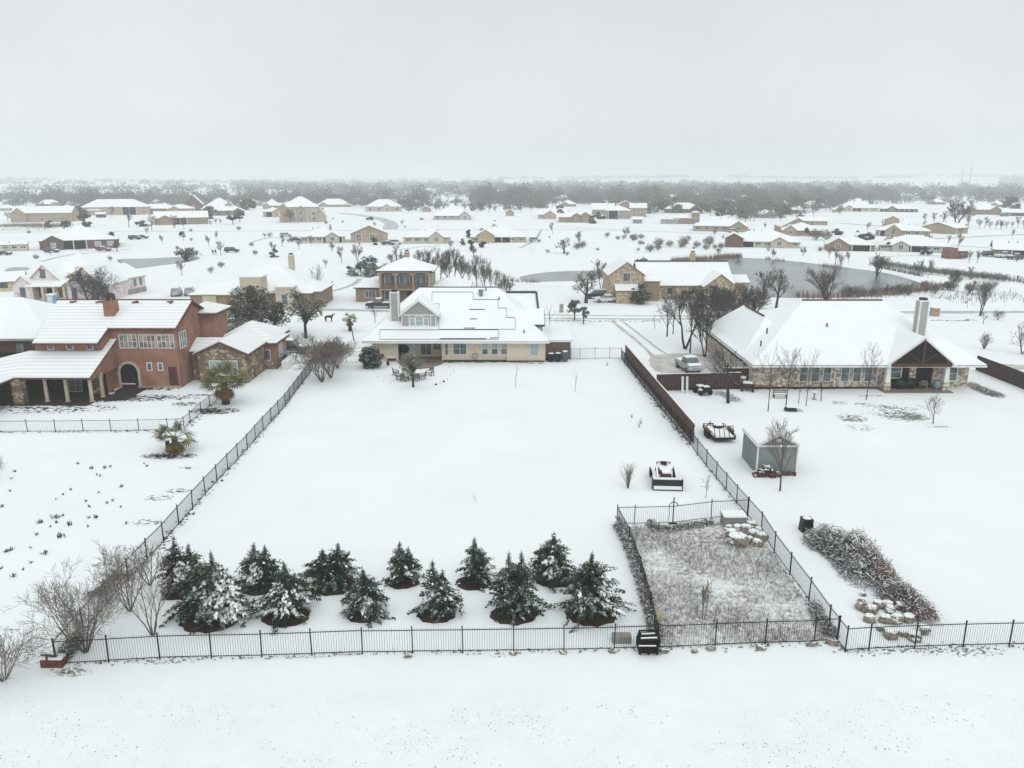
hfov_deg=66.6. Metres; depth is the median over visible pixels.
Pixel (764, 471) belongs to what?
firewood pile
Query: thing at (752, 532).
rock
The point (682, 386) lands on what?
board
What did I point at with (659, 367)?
driveway
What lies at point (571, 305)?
evergreen tree
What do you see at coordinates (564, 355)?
trash cart
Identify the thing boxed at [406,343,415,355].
door
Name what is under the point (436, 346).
window
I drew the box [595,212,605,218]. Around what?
evergreen tree
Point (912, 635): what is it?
rock
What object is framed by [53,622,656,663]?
iron fence
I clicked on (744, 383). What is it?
garden tractor
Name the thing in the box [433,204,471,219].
house
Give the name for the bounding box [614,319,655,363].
tyre track
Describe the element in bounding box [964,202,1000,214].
house
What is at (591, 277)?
bare tree
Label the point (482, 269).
bare tree
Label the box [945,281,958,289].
shrub
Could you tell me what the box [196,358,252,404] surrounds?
palm tree
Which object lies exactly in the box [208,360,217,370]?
window
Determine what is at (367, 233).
house
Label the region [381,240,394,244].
parked car
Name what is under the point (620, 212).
house
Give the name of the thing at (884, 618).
rock
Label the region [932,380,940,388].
covered chair
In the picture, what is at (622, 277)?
house
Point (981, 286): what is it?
shrub
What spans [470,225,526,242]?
house
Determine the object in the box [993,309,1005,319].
shrub
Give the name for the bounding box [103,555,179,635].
bare tree
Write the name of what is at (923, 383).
patio chair
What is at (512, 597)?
cedar tree
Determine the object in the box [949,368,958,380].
window
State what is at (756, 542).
rock
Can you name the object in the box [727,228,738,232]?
parked car
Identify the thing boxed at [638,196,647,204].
oak tree
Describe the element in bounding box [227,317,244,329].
pickup truck
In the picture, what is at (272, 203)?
house
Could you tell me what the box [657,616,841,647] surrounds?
iron fence
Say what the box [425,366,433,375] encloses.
patio chair
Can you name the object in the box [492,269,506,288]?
bare tree
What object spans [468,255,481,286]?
bare tree
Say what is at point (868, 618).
rock
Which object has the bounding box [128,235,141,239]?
parked car
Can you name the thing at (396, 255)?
bare tree
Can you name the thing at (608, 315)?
road
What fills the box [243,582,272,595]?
mulch bed
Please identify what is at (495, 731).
grass tips
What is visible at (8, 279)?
outbuilding
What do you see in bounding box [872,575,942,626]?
brush pile
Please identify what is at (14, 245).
mobile home
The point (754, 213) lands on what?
bare tree
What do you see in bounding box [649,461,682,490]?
loader tractor
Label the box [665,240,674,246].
shrub
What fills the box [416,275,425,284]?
window
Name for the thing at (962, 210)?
bare tree
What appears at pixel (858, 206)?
house
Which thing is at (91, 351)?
house
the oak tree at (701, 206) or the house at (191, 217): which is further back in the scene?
the oak tree at (701, 206)
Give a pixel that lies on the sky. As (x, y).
(225, 89)
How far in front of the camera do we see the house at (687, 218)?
419.80 m
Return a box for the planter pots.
[779,471,795,475]
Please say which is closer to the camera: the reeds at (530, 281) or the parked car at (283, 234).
the reeds at (530, 281)
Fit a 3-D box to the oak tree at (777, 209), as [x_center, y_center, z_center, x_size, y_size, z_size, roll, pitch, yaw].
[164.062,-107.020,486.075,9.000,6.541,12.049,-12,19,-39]
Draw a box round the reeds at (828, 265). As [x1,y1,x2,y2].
[819,262,843,268]
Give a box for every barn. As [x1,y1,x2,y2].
[505,209,514,215]
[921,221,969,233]
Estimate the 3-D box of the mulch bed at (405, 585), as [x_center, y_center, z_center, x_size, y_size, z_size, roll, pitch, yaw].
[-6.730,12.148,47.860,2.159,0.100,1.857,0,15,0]
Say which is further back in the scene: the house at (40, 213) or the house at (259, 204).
the house at (259, 204)
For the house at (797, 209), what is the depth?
552.61 m
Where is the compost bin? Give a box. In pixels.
[798,516,813,532]
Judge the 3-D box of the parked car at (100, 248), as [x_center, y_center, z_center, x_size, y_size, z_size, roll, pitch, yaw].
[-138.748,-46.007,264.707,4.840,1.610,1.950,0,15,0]
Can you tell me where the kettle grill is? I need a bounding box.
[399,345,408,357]
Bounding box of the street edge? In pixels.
[555,319,655,321]
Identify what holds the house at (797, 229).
on the ground at (370, 469)
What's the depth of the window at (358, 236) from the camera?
298.69 m
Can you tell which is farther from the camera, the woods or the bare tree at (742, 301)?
the woods
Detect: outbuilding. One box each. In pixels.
[0,270,26,291]
[95,212,106,217]
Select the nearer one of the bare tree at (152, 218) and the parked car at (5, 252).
the parked car at (5, 252)
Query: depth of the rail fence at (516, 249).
262.91 m
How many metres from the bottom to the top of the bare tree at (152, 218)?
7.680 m
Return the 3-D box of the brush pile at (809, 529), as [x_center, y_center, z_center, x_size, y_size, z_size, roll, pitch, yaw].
[21.005,10.489,53.572,2.099,1.015,2.436,0,15,0]
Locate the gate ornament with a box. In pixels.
[668,497,677,523]
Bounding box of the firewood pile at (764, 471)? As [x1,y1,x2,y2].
[752,465,779,477]
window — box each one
[0,283,7,287]
[15,343,24,351]
[19,288,25,297]
[39,269,45,277]
[58,287,62,296]
[68,380,82,391]
[71,288,77,298]
[94,241,100,245]
[107,241,113,245]
[118,334,137,347]
[138,334,156,347]
[146,362,152,370]
[156,334,174,347]
[157,362,163,370]
[179,330,186,348]
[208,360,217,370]
[218,360,226,375]
[229,360,237,375]
[265,350,270,360]
[278,342,282,356]
[281,294,287,304]
[356,234,361,241]
[365,290,375,297]
[369,234,374,240]
[384,275,394,284]
[384,291,389,299]
[399,275,409,284]
[409,318,414,325]
[415,316,422,325]
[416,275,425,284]
[420,343,431,354]
[423,318,428,325]
[433,343,440,349]
[444,343,448,354]
[453,343,466,354]
[482,349,487,354]
[491,343,497,354]
[501,349,506,354]
[530,343,538,355]
[623,273,630,280]
[799,368,808,381]
[810,368,820,381]
[822,368,831,381]
[840,368,849,381]
[852,368,861,381]
[863,368,873,381]
[891,368,901,377]
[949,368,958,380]
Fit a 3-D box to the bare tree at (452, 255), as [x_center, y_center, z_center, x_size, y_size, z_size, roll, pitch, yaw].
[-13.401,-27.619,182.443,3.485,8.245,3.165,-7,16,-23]
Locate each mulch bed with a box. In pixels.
[161,590,187,599]
[178,614,241,633]
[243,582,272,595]
[261,607,309,627]
[308,576,356,595]
[345,609,382,622]
[384,578,419,588]
[416,612,455,622]
[456,577,490,589]
[490,605,538,625]
[534,572,572,587]
[564,608,617,626]
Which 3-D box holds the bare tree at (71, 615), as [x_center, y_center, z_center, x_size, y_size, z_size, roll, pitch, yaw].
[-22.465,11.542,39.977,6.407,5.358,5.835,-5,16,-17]
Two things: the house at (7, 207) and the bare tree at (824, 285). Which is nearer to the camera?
the bare tree at (824, 285)
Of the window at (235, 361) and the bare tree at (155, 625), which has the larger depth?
the window at (235, 361)
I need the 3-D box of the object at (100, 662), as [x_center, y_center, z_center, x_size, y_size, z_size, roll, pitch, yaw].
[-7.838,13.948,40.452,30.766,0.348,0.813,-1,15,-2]
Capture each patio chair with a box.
[400,373,408,381]
[414,373,419,380]
[420,370,426,379]
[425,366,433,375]
[919,381,927,388]
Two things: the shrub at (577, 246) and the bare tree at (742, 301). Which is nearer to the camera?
the bare tree at (742, 301)
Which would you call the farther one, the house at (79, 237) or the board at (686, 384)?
the house at (79, 237)
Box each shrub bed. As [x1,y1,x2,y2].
[713,390,742,401]
[967,382,1006,397]
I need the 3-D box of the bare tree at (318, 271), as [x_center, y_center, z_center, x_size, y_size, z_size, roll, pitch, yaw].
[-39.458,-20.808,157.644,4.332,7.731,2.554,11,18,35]
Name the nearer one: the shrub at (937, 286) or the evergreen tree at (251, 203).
the shrub at (937, 286)
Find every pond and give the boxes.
[5,267,29,270]
[117,257,199,267]
[520,270,602,281]
[676,257,923,297]
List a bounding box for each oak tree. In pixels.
[202,205,217,218]
[226,285,274,328]
[226,302,245,318]
[254,299,289,326]
[286,289,327,337]
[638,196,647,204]
[646,201,665,213]
[658,202,666,209]
[669,204,684,212]
[689,198,708,204]
[691,203,708,210]
[699,202,714,209]
[701,285,719,299]
[713,204,726,213]
[714,209,729,216]
[717,200,730,208]
[727,207,738,216]
[735,209,744,219]
[768,204,780,211]
[774,207,784,217]
[781,204,797,214]
[782,208,791,217]
[788,196,802,205]
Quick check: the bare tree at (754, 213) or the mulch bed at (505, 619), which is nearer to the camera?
the mulch bed at (505, 619)
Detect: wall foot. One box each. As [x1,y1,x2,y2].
[31,387,179,402]
[400,361,543,363]
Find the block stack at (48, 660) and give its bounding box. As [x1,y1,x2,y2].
[40,653,67,667]
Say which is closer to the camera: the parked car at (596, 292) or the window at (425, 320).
the window at (425, 320)
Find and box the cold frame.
[720,510,747,526]
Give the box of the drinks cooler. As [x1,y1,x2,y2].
[108,389,114,395]
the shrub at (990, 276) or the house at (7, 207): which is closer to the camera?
the shrub at (990, 276)
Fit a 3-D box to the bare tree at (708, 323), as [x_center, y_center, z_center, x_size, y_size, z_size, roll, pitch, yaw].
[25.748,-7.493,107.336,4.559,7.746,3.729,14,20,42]
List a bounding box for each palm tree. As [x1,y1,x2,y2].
[149,418,197,453]
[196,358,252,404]
[342,312,358,330]
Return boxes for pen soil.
[627,523,830,647]
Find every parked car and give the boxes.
[0,250,12,254]
[43,247,60,252]
[95,246,111,250]
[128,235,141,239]
[170,286,182,296]
[184,285,194,295]
[224,246,239,252]
[279,232,291,236]
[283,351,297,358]
[286,338,310,353]
[289,236,300,241]
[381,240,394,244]
[390,239,402,244]
[529,237,540,241]
[588,289,605,298]
[594,294,615,302]
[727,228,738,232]
[981,250,993,256]
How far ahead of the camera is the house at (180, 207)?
537.48 m
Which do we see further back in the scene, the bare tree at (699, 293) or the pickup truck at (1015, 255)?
the pickup truck at (1015, 255)
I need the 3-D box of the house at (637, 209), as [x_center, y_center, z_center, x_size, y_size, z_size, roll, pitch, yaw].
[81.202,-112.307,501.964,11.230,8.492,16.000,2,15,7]
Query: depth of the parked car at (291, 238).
303.47 m
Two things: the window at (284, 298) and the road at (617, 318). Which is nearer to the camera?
the road at (617, 318)
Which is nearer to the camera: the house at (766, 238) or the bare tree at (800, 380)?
the bare tree at (800, 380)
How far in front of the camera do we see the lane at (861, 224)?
415.37 m
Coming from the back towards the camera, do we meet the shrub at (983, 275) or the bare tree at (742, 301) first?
the shrub at (983, 275)
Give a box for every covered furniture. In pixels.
[893,378,906,388]
[906,378,916,388]
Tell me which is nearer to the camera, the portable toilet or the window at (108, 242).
the portable toilet
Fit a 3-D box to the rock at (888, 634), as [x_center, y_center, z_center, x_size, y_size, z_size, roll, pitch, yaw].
[20.455,13.436,42.020,0.780,0.576,0.687,2,15,8]
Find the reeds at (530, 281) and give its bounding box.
[498,277,539,282]
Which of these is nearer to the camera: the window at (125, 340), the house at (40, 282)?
the window at (125, 340)
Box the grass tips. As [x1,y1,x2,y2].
[0,695,993,767]
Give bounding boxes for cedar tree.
[150,535,204,600]
[159,549,257,634]
[234,542,282,593]
[249,560,321,634]
[298,542,363,592]
[337,568,395,627]
[382,540,422,586]
[407,560,464,622]
[455,537,499,592]
[484,549,548,626]
[526,532,576,593]
[544,553,636,632]
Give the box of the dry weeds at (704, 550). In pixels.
[621,519,832,646]
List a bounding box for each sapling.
[701,475,711,494]
[701,580,716,619]
[817,368,825,400]
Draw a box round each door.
[47,296,51,302]
[168,367,177,384]
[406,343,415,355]
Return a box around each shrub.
[0,622,51,684]
[45,220,51,227]
[60,220,71,226]
[134,220,150,226]
[269,248,278,257]
[347,261,374,276]
[358,346,384,368]
[363,265,383,276]
[372,237,377,244]
[479,241,486,246]
[572,242,580,248]
[578,240,587,247]
[619,462,637,487]
[645,244,654,251]
[652,238,663,245]
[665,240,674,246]
[676,235,689,246]
[733,252,743,259]
[809,228,824,239]
[820,229,832,238]
[836,283,857,295]
[853,284,864,297]
[872,286,884,294]
[895,283,908,293]
[901,282,917,294]
[917,265,928,273]
[920,246,933,254]
[930,282,941,291]
[938,281,947,289]
[941,268,949,274]
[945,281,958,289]
[964,283,979,292]
[965,270,979,278]
[973,280,996,293]
[978,331,992,348]
[980,271,988,278]
[987,272,995,280]
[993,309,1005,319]
[994,272,1003,279]
[1001,274,1008,281]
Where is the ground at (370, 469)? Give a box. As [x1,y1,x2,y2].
[0,175,1023,767]
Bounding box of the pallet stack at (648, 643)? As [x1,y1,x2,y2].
[636,629,660,654]
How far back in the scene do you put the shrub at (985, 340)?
112.70 m
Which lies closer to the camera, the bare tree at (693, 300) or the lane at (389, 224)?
the bare tree at (693, 300)
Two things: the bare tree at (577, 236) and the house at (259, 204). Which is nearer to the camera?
the bare tree at (577, 236)
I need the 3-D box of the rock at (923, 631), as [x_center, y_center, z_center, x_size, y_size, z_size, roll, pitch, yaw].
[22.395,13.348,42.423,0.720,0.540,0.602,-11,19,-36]
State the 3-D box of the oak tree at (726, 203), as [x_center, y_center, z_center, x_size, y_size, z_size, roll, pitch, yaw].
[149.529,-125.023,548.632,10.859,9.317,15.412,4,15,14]
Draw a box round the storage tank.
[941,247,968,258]
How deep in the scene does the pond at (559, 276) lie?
196.09 m
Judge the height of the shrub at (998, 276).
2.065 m
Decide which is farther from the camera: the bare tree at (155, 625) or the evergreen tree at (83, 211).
the evergreen tree at (83, 211)
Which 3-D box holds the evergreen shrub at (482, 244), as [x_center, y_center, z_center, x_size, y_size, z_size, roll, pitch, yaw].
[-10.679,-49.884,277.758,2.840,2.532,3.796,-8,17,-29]
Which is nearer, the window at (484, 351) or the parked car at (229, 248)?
the window at (484, 351)
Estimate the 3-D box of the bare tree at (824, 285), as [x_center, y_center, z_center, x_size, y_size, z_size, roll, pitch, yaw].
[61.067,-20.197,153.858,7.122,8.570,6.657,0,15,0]
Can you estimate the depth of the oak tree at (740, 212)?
464.83 m
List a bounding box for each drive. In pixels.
[39,251,111,261]
[332,279,361,291]
[519,230,541,247]
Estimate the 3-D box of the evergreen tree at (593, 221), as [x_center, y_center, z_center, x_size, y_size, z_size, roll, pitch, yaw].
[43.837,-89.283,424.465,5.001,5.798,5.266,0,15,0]
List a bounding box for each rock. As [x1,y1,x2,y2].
[403,652,412,657]
[509,651,517,655]
[608,647,616,653]
[655,609,662,623]
[659,647,669,653]
[705,644,715,651]
[723,524,732,529]
[724,528,736,536]
[725,532,749,547]
[733,523,741,531]
[740,523,754,533]
[746,528,759,537]
[747,520,757,526]
[747,535,752,543]
[751,538,763,546]
[754,531,769,541]
[755,526,763,531]
[756,643,766,650]
[806,641,817,646]
[826,637,838,645]
[854,599,866,609]
[859,591,866,596]
[861,604,879,614]
[863,613,876,623]
[872,599,883,608]
[876,624,883,631]
[878,613,892,623]
[881,600,893,608]
[882,627,898,640]
[884,604,895,613]
[890,613,903,624]
[894,601,904,610]
[898,628,908,636]
[903,612,916,623]
[907,630,922,642]
[918,624,930,635]
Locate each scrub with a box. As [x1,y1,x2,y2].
[0,221,80,229]
[878,264,923,276]
[928,288,1023,308]
[929,266,1023,283]
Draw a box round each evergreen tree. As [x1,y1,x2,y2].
[76,206,88,214]
[77,214,91,226]
[226,215,238,223]
[234,211,244,220]
[239,199,256,209]
[361,255,377,271]
[467,240,473,249]
[556,204,563,212]
[567,299,580,319]
[579,306,589,323]
[588,215,596,223]
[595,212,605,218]
[630,283,652,303]
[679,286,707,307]
[815,198,822,208]
[832,228,842,234]
[858,232,874,240]
[1001,196,1017,208]
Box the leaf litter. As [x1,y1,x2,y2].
[0,394,238,458]
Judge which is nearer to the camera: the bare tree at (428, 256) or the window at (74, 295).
the window at (74, 295)
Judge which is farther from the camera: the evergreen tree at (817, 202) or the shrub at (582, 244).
the evergreen tree at (817, 202)
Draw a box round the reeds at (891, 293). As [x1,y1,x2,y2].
[788,281,943,298]
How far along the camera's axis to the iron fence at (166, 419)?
76.25 m
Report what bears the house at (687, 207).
on the ground at (370, 469)
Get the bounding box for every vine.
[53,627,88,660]
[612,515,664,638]
[804,593,840,637]
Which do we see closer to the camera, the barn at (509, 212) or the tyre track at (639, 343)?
the tyre track at (639, 343)
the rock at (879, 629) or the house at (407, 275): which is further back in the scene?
the house at (407, 275)
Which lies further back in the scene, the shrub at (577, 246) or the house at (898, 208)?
the house at (898, 208)
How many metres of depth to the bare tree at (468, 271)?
178.40 m
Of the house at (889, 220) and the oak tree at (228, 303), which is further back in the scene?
the house at (889, 220)
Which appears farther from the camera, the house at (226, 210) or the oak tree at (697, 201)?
the oak tree at (697, 201)
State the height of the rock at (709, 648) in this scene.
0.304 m
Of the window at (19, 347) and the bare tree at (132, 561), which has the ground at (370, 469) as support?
the bare tree at (132, 561)
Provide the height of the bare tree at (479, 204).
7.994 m
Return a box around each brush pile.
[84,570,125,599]
[801,522,905,592]
[803,527,818,538]
[847,527,898,590]
[872,575,942,626]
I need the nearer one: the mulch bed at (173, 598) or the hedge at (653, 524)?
the mulch bed at (173, 598)
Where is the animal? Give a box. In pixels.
[324,314,333,321]
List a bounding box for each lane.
[130,229,727,234]
[338,213,398,228]
[842,223,881,225]
[933,234,1023,238]
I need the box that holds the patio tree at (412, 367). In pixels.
[398,351,426,386]
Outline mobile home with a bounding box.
[0,241,28,250]
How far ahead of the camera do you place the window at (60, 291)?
156.75 m
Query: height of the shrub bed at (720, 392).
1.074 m
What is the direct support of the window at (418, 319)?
in the house at (471, 324)
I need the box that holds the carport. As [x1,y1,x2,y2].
[660,216,678,223]
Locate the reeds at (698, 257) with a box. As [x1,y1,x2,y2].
[671,251,734,259]
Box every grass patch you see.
[5,394,1010,676]
[862,407,930,421]
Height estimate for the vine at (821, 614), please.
1.169 m
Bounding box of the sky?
[0,0,1023,178]
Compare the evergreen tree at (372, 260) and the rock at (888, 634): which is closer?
the rock at (888, 634)
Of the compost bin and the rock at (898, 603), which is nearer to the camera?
the rock at (898, 603)
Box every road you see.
[296,308,389,311]
[545,314,690,315]
[545,318,689,319]
[900,311,1023,313]
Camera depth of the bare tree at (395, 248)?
230.96 m
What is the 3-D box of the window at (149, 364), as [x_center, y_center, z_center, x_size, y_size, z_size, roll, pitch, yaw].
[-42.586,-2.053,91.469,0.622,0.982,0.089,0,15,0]
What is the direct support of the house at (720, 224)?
on the ground at (370, 469)
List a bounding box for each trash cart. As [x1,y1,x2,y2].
[547,352,554,361]
[554,352,561,361]
[562,350,567,361]
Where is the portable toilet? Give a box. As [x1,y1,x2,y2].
[46,293,57,303]
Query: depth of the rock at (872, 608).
44.27 m
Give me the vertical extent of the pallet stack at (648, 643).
0.880 m
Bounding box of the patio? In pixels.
[397,357,442,368]
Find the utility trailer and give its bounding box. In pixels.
[703,421,735,439]
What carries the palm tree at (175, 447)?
on the ground at (370, 469)
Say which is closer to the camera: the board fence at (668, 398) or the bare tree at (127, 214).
the board fence at (668, 398)
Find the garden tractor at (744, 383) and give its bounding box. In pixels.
[740,376,753,391]
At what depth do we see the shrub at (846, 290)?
161.32 m
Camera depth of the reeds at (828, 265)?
217.13 m
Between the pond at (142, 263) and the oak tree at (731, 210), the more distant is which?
the oak tree at (731, 210)
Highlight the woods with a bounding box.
[0,173,1023,218]
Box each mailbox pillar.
[559,303,563,312]
[929,307,939,316]
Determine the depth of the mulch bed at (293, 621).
43.67 m
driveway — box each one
[649,353,723,373]
[1003,364,1023,369]
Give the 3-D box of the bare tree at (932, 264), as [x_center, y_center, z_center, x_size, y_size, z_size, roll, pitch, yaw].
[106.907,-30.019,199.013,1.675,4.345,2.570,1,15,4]
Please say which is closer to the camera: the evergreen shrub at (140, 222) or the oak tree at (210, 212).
the evergreen shrub at (140, 222)
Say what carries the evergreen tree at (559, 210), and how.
on the ground at (370, 469)
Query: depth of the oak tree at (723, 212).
458.80 m
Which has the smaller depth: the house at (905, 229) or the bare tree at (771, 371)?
the bare tree at (771, 371)
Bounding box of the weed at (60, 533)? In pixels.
[57,531,65,537]
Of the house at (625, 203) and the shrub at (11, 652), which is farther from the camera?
the house at (625, 203)
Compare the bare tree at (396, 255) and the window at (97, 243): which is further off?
the window at (97, 243)
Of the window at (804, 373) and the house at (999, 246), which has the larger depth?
the house at (999, 246)
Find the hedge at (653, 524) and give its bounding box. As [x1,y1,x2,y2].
[644,516,714,532]
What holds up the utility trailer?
on the ground at (370, 469)
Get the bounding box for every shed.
[422,206,430,211]
[632,216,642,223]
[741,417,800,473]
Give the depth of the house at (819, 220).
411.39 m
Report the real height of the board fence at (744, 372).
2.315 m
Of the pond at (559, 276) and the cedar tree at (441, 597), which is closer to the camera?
the cedar tree at (441, 597)
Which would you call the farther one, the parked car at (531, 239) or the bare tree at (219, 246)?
the parked car at (531, 239)
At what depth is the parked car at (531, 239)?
301.02 m
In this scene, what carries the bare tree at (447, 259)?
on the ground at (370, 469)
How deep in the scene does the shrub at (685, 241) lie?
279.26 m
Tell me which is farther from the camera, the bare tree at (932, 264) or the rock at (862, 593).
the bare tree at (932, 264)
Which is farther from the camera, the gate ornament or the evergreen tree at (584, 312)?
the evergreen tree at (584, 312)
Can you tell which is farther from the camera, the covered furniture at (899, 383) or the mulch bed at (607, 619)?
the covered furniture at (899, 383)
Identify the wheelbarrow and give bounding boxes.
[784,405,802,411]
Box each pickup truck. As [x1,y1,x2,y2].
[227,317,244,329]
[365,297,389,308]
[674,355,702,372]
[994,251,1011,257]
[1006,253,1023,259]
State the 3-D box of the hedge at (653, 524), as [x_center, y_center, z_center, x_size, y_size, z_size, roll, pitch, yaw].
[12.021,10.002,55.261,5.170,0.811,2.155,0,15,0]
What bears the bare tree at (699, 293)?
on the ground at (370, 469)
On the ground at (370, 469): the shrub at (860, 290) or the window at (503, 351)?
the shrub at (860, 290)
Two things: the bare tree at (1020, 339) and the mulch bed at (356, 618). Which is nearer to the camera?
the mulch bed at (356, 618)
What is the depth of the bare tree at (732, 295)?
123.15 m
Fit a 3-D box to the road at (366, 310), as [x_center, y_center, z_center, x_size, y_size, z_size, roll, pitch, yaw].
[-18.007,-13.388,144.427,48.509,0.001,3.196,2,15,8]
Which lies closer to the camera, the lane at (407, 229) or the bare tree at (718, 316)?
the bare tree at (718, 316)
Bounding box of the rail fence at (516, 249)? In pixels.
[502,248,530,251]
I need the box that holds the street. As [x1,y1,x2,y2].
[226,308,1023,320]
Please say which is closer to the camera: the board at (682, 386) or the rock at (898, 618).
the rock at (898, 618)
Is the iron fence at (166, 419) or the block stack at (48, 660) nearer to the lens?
the block stack at (48, 660)
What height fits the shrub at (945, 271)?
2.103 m
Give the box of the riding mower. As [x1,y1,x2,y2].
[693,383,712,395]
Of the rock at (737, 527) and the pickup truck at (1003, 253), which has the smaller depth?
the rock at (737, 527)
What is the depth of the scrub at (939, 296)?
161.26 m
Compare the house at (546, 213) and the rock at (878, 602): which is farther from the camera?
the house at (546, 213)
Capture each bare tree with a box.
[1,554,135,654]
[43,242,52,254]
[56,198,67,205]
[63,265,119,298]
[94,539,173,611]
[95,281,109,298]
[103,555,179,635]
[111,239,118,251]
[118,544,162,585]
[122,209,132,225]
[148,214,155,228]
[169,215,176,225]
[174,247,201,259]
[176,261,184,273]
[216,241,224,252]
[284,209,293,222]
[288,333,345,381]
[297,333,355,377]
[309,264,322,280]
[323,337,362,367]
[336,246,342,260]
[350,243,362,260]
[389,250,402,262]
[391,244,400,253]
[412,249,423,258]
[416,247,434,264]
[432,252,439,266]
[434,249,449,278]
[439,248,455,277]
[449,249,460,272]
[455,252,469,277]
[463,260,472,279]
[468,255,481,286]
[470,245,476,256]
[473,258,491,286]
[476,201,485,209]
[485,264,493,286]
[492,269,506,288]
[498,273,514,291]
[555,237,569,253]
[571,269,601,302]
[574,231,581,241]
[592,259,606,288]
[622,227,630,236]
[656,285,719,348]
[660,306,674,336]
[683,302,717,356]
[686,296,699,352]
[692,287,706,302]
[693,300,710,337]
[695,285,735,317]
[702,305,720,327]
[702,343,744,403]
[704,283,735,320]
[708,288,744,315]
[717,302,735,318]
[725,284,757,311]
[729,291,763,312]
[735,281,776,307]
[747,288,767,309]
[749,286,768,311]
[751,208,759,218]
[754,345,784,411]
[756,267,777,292]
[763,268,792,307]
[765,417,799,490]
[775,345,801,404]
[794,354,808,403]
[800,348,820,405]
[804,261,843,298]
[831,247,840,263]
[837,254,844,265]
[860,343,882,399]
[868,252,893,274]
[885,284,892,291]
[913,260,925,274]
[916,393,942,423]
[928,259,935,273]
[946,201,976,222]
[948,268,963,290]
[957,233,964,247]
[967,266,974,278]
[977,281,991,315]
[1009,322,1023,353]
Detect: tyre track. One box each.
[611,318,672,368]
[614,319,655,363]
[621,318,674,358]
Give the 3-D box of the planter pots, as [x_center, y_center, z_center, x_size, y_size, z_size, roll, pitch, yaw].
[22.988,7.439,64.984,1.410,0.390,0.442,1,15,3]
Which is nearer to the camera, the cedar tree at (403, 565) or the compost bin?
the cedar tree at (403, 565)
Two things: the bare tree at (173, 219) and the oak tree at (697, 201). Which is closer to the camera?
the bare tree at (173, 219)
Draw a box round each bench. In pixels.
[387,357,395,360]
[773,390,787,397]
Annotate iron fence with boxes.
[0,393,217,431]
[51,360,312,654]
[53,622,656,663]
[571,347,621,358]
[617,497,748,523]
[617,504,659,634]
[621,349,690,444]
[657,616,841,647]
[690,429,840,638]
[837,615,1023,651]
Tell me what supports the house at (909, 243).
on the ground at (370, 469)
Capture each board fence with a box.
[625,344,694,442]
[657,372,740,390]
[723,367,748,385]
[975,355,1023,388]
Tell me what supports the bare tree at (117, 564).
on the ground at (370, 469)
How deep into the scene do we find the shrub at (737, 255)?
235.43 m
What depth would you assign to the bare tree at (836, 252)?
221.00 m
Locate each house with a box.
[0,204,13,210]
[0,293,294,405]
[0,297,54,351]
[9,206,79,221]
[10,253,146,301]
[35,199,61,205]
[37,226,119,249]
[81,199,150,215]
[148,204,170,213]
[153,211,208,224]
[166,204,194,210]
[184,195,203,210]
[187,253,334,310]
[201,198,236,210]
[211,206,244,215]
[235,200,246,208]
[253,199,263,205]
[262,199,280,208]
[262,207,278,216]
[277,196,326,222]
[299,223,388,242]
[317,199,350,206]
[353,250,472,302]
[361,287,572,361]
[365,199,401,211]
[402,228,451,243]
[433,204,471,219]
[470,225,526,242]
[537,209,556,218]
[558,210,594,222]
[560,200,575,206]
[591,203,614,214]
[602,251,749,303]
[605,205,630,218]
[616,200,630,208]
[629,203,646,216]
[664,203,702,212]
[674,211,700,223]
[692,216,748,231]
[702,297,986,392]
[724,229,801,247]
[755,209,774,217]
[773,216,809,232]
[781,222,822,235]
[792,206,806,212]
[798,216,828,224]
[823,235,876,251]
[835,201,878,211]
[875,223,931,236]
[877,235,951,252]
[880,204,917,211]
[881,216,910,225]
[928,198,945,204]
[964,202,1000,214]
[989,200,1002,206]
[990,239,1023,256]
[1000,209,1023,215]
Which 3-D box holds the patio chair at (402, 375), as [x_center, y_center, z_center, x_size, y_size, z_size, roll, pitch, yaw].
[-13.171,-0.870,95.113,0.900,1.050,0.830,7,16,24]
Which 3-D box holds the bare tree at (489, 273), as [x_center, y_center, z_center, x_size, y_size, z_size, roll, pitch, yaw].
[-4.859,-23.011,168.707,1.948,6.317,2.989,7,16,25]
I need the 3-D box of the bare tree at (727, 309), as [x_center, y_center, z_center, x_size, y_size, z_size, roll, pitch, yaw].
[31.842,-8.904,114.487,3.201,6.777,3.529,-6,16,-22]
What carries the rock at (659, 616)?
on the pen soil
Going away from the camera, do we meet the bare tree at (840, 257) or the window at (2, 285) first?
the window at (2, 285)
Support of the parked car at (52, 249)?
on the ground at (370, 469)
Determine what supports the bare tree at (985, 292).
on the ground at (370, 469)
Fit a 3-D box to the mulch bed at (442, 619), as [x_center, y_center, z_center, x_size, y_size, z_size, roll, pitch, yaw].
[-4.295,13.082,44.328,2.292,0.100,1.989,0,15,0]
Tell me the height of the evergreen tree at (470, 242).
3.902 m
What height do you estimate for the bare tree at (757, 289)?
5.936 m
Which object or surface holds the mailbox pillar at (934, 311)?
on the ground at (370, 469)
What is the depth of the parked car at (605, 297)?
154.64 m
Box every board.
[681,376,683,392]
[686,376,687,392]
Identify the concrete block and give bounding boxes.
[611,632,631,643]

